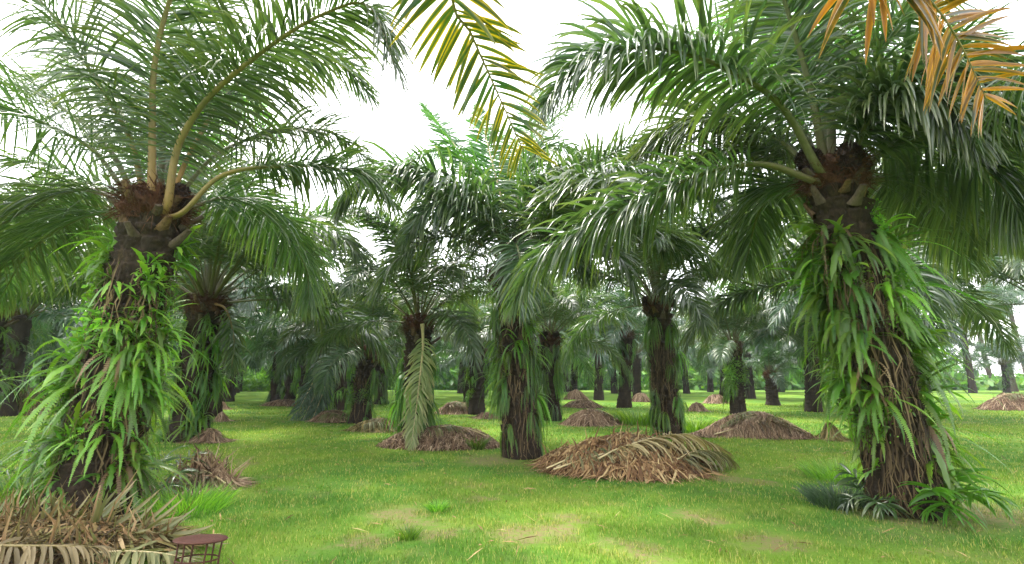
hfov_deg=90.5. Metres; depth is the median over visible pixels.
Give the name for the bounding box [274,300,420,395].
oil palm
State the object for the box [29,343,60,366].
oil palm
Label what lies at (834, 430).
frond pile
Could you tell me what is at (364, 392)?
oil palm
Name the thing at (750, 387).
oil palm
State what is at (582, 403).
frond pile
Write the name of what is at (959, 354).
oil palm
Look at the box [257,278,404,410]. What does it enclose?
oil palm
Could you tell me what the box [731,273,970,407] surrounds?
oil palm
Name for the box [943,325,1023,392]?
oil palm
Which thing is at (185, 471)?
palm seedling
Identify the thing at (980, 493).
palm seedling
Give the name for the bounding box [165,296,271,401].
oil palm
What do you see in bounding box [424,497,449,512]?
weed
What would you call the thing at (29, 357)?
oil palm
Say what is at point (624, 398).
oil palm
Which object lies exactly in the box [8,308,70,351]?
oil palm
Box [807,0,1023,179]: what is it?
oil palm
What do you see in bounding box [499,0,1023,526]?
oil palm
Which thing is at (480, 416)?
frond pile
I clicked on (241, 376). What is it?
oil palm
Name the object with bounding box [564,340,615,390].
oil palm
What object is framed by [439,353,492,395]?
oil palm
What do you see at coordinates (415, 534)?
weed
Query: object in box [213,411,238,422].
frond pile
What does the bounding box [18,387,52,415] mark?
frond pile
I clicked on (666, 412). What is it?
oil palm
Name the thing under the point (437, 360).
oil palm
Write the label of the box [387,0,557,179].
oil palm
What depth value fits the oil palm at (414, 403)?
12.69 m
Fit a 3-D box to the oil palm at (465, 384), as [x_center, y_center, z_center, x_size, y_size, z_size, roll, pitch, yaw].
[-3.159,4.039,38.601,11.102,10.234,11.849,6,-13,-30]
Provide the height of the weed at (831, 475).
0.351 m
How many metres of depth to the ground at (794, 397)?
6.60 m
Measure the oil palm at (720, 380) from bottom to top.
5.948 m
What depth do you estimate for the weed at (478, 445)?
11.96 m
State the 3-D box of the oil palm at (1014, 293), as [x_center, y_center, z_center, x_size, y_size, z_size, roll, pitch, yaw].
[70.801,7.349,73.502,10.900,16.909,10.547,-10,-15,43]
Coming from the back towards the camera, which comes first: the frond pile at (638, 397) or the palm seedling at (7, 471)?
the frond pile at (638, 397)
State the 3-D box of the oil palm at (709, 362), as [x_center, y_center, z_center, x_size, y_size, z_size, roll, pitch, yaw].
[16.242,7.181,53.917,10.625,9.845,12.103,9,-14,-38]
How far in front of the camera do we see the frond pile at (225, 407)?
27.72 m
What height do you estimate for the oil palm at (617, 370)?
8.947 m
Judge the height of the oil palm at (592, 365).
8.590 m
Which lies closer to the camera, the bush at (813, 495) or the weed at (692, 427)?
the bush at (813, 495)
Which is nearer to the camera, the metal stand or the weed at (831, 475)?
the metal stand
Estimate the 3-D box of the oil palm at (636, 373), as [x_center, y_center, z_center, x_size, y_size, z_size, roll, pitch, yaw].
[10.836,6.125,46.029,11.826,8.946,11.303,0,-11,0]
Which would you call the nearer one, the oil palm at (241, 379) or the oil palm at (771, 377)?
the oil palm at (771, 377)
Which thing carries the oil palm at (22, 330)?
on the ground at (794, 397)
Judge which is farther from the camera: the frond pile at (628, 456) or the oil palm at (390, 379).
the oil palm at (390, 379)
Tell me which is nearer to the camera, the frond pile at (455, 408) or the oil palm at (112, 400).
the oil palm at (112, 400)
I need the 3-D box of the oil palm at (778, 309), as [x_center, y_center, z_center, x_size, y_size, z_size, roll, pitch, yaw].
[14.641,1.366,22.119,10.494,9.218,10.285,0,-11,0]
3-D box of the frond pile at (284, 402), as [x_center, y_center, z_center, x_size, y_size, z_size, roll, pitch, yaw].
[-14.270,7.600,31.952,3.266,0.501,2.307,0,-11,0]
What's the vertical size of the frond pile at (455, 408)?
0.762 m
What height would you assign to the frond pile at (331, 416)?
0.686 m
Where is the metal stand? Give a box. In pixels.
[173,534,227,563]
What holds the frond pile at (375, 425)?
on the ground at (794, 397)
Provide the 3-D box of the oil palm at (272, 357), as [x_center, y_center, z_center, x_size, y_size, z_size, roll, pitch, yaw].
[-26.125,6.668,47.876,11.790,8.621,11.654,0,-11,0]
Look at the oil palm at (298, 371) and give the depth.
30.25 m
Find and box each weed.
[0,466,47,514]
[131,479,245,518]
[392,521,424,540]
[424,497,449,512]
[464,436,493,450]
[608,408,649,425]
[682,418,713,432]
[786,455,862,482]
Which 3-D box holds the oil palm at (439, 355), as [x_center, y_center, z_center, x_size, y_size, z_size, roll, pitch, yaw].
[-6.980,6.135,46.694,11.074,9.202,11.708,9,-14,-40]
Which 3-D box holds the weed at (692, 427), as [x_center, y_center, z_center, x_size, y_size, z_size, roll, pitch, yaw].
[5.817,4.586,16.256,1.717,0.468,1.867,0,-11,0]
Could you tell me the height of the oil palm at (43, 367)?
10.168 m
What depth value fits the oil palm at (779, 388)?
67.62 m
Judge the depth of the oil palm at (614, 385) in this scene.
61.39 m
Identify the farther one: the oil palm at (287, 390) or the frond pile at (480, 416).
the oil palm at (287, 390)
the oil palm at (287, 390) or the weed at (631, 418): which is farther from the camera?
the oil palm at (287, 390)
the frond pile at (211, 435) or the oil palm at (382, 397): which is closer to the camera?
the frond pile at (211, 435)
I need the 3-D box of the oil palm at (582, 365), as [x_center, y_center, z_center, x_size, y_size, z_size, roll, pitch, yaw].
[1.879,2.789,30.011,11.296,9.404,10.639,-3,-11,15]
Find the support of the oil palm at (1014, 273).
on the ground at (794, 397)
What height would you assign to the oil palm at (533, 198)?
11.355 m
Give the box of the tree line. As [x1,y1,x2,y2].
[21,317,1023,390]
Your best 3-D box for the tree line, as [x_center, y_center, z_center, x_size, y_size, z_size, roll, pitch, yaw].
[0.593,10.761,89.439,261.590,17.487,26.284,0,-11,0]
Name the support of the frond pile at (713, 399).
on the ground at (794, 397)
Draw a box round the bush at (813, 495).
[790,478,881,510]
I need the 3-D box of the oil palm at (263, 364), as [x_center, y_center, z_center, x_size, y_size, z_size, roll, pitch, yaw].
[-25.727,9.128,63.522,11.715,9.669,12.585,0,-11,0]
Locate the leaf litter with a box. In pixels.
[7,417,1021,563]
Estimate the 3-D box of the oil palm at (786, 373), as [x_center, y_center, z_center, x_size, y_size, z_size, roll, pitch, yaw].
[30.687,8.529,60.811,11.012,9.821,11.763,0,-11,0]
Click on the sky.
(398, 128)
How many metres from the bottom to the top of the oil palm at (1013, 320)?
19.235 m
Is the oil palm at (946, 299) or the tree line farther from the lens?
the tree line
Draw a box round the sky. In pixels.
[0,0,1023,376]
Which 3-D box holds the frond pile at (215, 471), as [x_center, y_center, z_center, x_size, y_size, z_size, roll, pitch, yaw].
[-4.730,2.933,7.844,1.911,0.877,1.710,0,-11,0]
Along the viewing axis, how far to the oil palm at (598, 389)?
40.79 m
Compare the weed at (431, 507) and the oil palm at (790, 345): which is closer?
the weed at (431, 507)
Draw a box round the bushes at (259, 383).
[223,364,297,391]
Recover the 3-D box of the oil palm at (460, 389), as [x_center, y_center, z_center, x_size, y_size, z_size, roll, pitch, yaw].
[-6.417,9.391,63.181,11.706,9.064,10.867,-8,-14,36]
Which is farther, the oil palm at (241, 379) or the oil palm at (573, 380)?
the oil palm at (241, 379)
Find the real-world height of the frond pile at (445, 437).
0.619 m
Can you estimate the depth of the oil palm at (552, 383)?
20.25 m
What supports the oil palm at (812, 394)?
on the ground at (794, 397)
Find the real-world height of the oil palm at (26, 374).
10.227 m
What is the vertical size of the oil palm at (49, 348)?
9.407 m
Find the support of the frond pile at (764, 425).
on the ground at (794, 397)
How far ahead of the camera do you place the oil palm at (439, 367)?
67.92 m
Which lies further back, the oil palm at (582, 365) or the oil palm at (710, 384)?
the oil palm at (710, 384)
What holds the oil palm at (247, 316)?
on the ground at (794, 397)
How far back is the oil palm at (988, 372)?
85.67 m
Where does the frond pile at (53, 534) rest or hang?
on the ground at (794, 397)
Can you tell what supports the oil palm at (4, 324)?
on the ground at (794, 397)
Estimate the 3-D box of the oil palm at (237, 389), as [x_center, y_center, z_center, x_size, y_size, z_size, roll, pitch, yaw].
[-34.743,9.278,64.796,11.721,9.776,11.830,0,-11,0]
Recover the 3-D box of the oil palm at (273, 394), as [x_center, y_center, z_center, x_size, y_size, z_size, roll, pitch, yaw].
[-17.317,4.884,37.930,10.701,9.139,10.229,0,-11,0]
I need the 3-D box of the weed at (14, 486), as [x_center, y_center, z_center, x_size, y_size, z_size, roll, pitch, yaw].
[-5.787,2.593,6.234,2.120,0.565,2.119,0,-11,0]
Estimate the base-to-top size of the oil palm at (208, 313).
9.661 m
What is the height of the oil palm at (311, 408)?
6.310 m
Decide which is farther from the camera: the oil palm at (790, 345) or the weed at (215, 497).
the oil palm at (790, 345)
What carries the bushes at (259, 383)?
on the ground at (794, 397)
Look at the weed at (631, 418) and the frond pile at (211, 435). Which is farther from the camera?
the weed at (631, 418)
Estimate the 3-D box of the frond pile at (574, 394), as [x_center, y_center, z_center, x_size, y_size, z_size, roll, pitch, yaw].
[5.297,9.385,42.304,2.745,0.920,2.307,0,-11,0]
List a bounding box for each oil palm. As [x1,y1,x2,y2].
[0,0,426,516]
[0,93,399,443]
[0,166,184,409]
[0,273,92,416]
[3,299,181,402]
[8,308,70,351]
[21,357,32,388]
[23,353,40,377]
[24,351,61,369]
[26,303,181,370]
[29,341,61,364]
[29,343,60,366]
[31,342,56,395]
[162,318,273,383]
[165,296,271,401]
[168,238,334,416]
[173,354,267,394]
[224,274,351,407]
[225,352,271,390]
[227,304,283,402]
[228,282,328,399]
[235,309,402,420]
[236,359,253,392]
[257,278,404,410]
[258,357,271,373]
[261,263,460,423]
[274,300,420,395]
[288,203,556,450]
[325,88,728,459]
[347,312,458,404]
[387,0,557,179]
[388,305,490,395]
[392,352,438,394]
[425,297,537,414]
[426,272,536,401]
[434,349,493,392]
[435,355,458,376]
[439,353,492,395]
[441,271,636,391]
[467,277,639,420]
[486,327,593,370]
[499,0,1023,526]
[540,165,811,438]
[558,354,590,391]
[564,280,687,407]
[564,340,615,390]
[572,313,696,397]
[574,324,639,399]
[578,346,644,393]
[588,347,650,391]
[611,317,722,373]
[640,330,717,393]
[672,123,1023,438]
[674,287,811,413]
[677,345,759,391]
[685,284,801,398]
[694,348,725,395]
[709,275,922,411]
[717,256,1007,361]
[717,339,822,405]
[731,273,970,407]
[750,339,803,381]
[751,344,797,391]
[767,304,948,371]
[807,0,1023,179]
[915,238,1023,359]
[921,327,984,389]
[930,289,1023,392]
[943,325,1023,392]
[955,278,1023,391]
[968,288,1012,377]
[979,281,1023,373]
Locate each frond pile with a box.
[0,468,229,563]
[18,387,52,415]
[143,443,260,495]
[177,428,237,443]
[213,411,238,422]
[222,401,232,409]
[258,399,296,406]
[305,409,347,422]
[341,416,399,432]
[376,424,501,451]
[434,401,468,414]
[472,412,497,418]
[518,420,740,484]
[557,408,624,426]
[562,399,606,408]
[563,389,587,399]
[632,393,649,401]
[684,402,711,411]
[690,411,819,439]
[703,394,728,403]
[811,422,851,441]
[973,391,1023,410]
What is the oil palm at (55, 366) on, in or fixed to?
on the ground at (794, 397)
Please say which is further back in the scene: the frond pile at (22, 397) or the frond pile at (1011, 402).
the frond pile at (1011, 402)
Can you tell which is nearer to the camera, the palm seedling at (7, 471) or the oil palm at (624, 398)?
the palm seedling at (7, 471)
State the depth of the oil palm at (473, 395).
24.05 m
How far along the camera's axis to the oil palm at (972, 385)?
62.66 m
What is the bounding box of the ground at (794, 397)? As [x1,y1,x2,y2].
[0,389,1023,563]
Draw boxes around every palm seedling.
[0,440,47,487]
[142,446,213,499]
[831,463,916,521]
[874,468,1022,531]
[875,492,949,524]
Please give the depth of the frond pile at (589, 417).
18.05 m
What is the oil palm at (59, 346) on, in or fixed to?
on the ground at (794, 397)
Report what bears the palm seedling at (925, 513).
on the ground at (794, 397)
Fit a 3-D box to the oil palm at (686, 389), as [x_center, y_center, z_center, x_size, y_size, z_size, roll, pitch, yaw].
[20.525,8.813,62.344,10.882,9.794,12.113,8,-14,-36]
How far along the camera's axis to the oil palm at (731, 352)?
24.67 m
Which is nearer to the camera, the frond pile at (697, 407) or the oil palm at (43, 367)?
the frond pile at (697, 407)
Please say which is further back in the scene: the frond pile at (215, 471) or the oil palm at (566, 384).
the oil palm at (566, 384)
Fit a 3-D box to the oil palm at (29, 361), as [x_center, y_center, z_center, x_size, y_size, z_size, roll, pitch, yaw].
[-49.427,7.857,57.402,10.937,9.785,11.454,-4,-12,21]
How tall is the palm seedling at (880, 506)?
0.598 m

